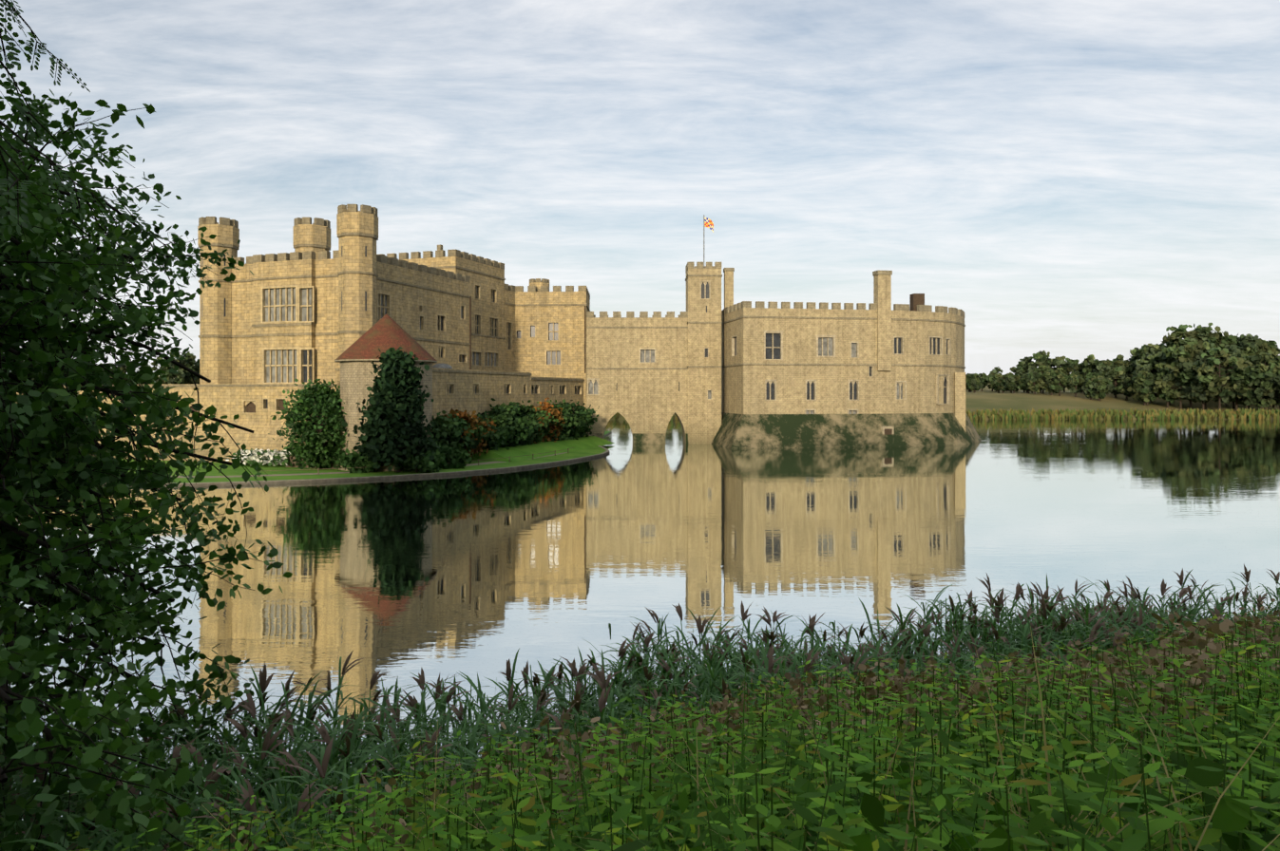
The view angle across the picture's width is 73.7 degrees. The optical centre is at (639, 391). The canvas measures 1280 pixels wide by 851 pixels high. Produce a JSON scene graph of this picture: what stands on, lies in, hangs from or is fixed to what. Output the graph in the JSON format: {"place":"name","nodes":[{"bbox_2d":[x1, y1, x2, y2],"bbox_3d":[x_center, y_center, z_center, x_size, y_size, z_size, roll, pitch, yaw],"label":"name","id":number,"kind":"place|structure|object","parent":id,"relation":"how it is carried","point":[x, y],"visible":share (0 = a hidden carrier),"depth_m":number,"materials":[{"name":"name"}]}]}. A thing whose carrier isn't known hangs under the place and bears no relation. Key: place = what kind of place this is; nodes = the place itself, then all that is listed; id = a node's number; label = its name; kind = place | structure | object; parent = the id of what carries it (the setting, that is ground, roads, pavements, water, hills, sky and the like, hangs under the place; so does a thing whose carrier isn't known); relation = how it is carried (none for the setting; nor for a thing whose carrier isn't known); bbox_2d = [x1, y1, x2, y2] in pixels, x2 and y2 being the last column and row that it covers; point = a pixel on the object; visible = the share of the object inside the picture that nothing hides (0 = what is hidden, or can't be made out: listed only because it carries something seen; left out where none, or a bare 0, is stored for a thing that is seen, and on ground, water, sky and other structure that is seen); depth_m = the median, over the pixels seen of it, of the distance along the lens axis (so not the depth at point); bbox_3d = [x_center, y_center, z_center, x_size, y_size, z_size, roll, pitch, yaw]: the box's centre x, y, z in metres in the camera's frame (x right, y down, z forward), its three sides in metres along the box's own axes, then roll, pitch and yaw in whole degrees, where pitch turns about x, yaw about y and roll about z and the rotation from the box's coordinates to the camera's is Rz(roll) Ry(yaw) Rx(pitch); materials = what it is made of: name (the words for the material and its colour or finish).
{"place":"outdoors","nodes":[
{"label":"outdoors","id":0,"kind":"place"},
{"bbox_2d":[0,0,148,234],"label":"branches","id":1,"kind":"object","parent":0,"point":[7,136],"depth_m":4.48,"materials":[{"name":"green plant"}]},
{"bbox_2d":[0,32,292,850],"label":"alder","id":2,"kind":"object","parent":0,"point":[25,724],"depth_m":6.93,"materials":[{"name":"green plant"}]},
{"bbox_2d":[17,431,614,486],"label":"island lawn","id":3,"kind":"structure","parent":0,"point":[584,448],"depth_m":71.25,"materials":[{"name":"plant"}]},
{"bbox_2d":[15,204,590,464],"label":"castle","id":4,"kind":"structure","parent":3,"relation":"on","point":[479,331],"depth_m":80.95,"materials":[{"name":"stone"}]},
{"bbox_2d":[334,314,437,471],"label":"round tower","id":5,"kind":"structure","parent":3,"relation":"on","point":[385,333],"depth_m":70.05,"materials":[{"name":"stone"}]},
{"bbox_2d":[267,379,553,473],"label":"bush","id":6,"kind":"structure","parent":3,"relation":"on","point":[328,400],"depth_m":69.68,"materials":[{"name":"green plant"}]},
{"bbox_2d":[225,344,599,474],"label":"island shrubs","id":7,"kind":"object","parent":3,"relation":"on","point":[504,426],"visible":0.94,"depth_m":69.42,"materials":[{"name":"green plant"}]},
{"bbox_2d":[258,447,573,477],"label":"grass tufts","id":8,"kind":"object","parent":3,"relation":"on","point":[306,467],"visible":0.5,"depth_m":72.44,"materials":[{"name":"green plant"}]},
{"bbox_2d":[0,0,1279,376],"label":"sky","id":9,"kind":"structure","parent":0,"point":[1078,180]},
{"bbox_2d":[2,420,1279,817],"bbox_3d":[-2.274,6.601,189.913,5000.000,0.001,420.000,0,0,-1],"label":"water","id":10,"kind":"structure","parent":0,"point":[472,578],"depth_m":36.38,"materials":[{"name":"grey liquid"}]},
{"bbox_2d":[586,214,981,448],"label":"castle","id":11,"kind":"structure","parent":10,"relation":"in","point":[705,369],"depth_m":105.56,"materials":[{"name":"stone"}]},
{"bbox_2d":[704,217,713,231],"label":"flag","id":12,"kind":"object","parent":11,"relation":"attached to","point":[708,223],"visible":1,"depth_m":110.53,"materials":[{"name":"multicoloured fabric"}]},
{"bbox_2d":[152,376,1279,420],"bbox_3d":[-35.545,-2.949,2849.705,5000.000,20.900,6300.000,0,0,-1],"label":"ground","id":13,"kind":"structure","parent":0,"point":[986,397],"depth_m":237.73,"materials":[{"name":"green plant"}]},
{"bbox_2d":[0,604,1279,850],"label":"nettle leaves","id":14,"kind":"object","parent":13,"relation":"on","point":[1232,818],"visible":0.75,"depth_m":3.06,"materials":[{"name":"green plant"}]},
{"bbox_2d":[0,570,1279,850],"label":"reeds","id":15,"kind":"object","parent":13,"relation":"on","point":[342,770],"visible":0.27,"depth_m":8.20,"materials":[{"name":"green plant"}]},
{"bbox_2d":[0,564,1279,850],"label":"reed plumes","id":16,"kind":"object","parent":15,"relation":"attached to","point":[422,682],"visible":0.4,"depth_m":8.55,"materials":[{"name":"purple plant"}]},
{"bbox_2d":[120,599,1279,850],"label":"grasses","id":17,"kind":"object","parent":13,"relation":"on","point":[999,757],"visible":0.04,"depth_m":2.64,"materials":[{"name":"green plant"}]},
{"bbox_2d":[198,598,1279,850],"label":"weeds","id":18,"kind":"object","parent":13,"relation":"on","point":[1200,642],"visible":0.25,"depth_m":5.92,"materials":[{"name":"green plant"}]},
{"bbox_2d":[611,407,1279,420],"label":"reeds","id":19,"kind":"object","parent":13,"relation":"on","point":[1167,414],"visible":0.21,"depth_m":204.00,"materials":[{"name":"green plant"}]}
]}

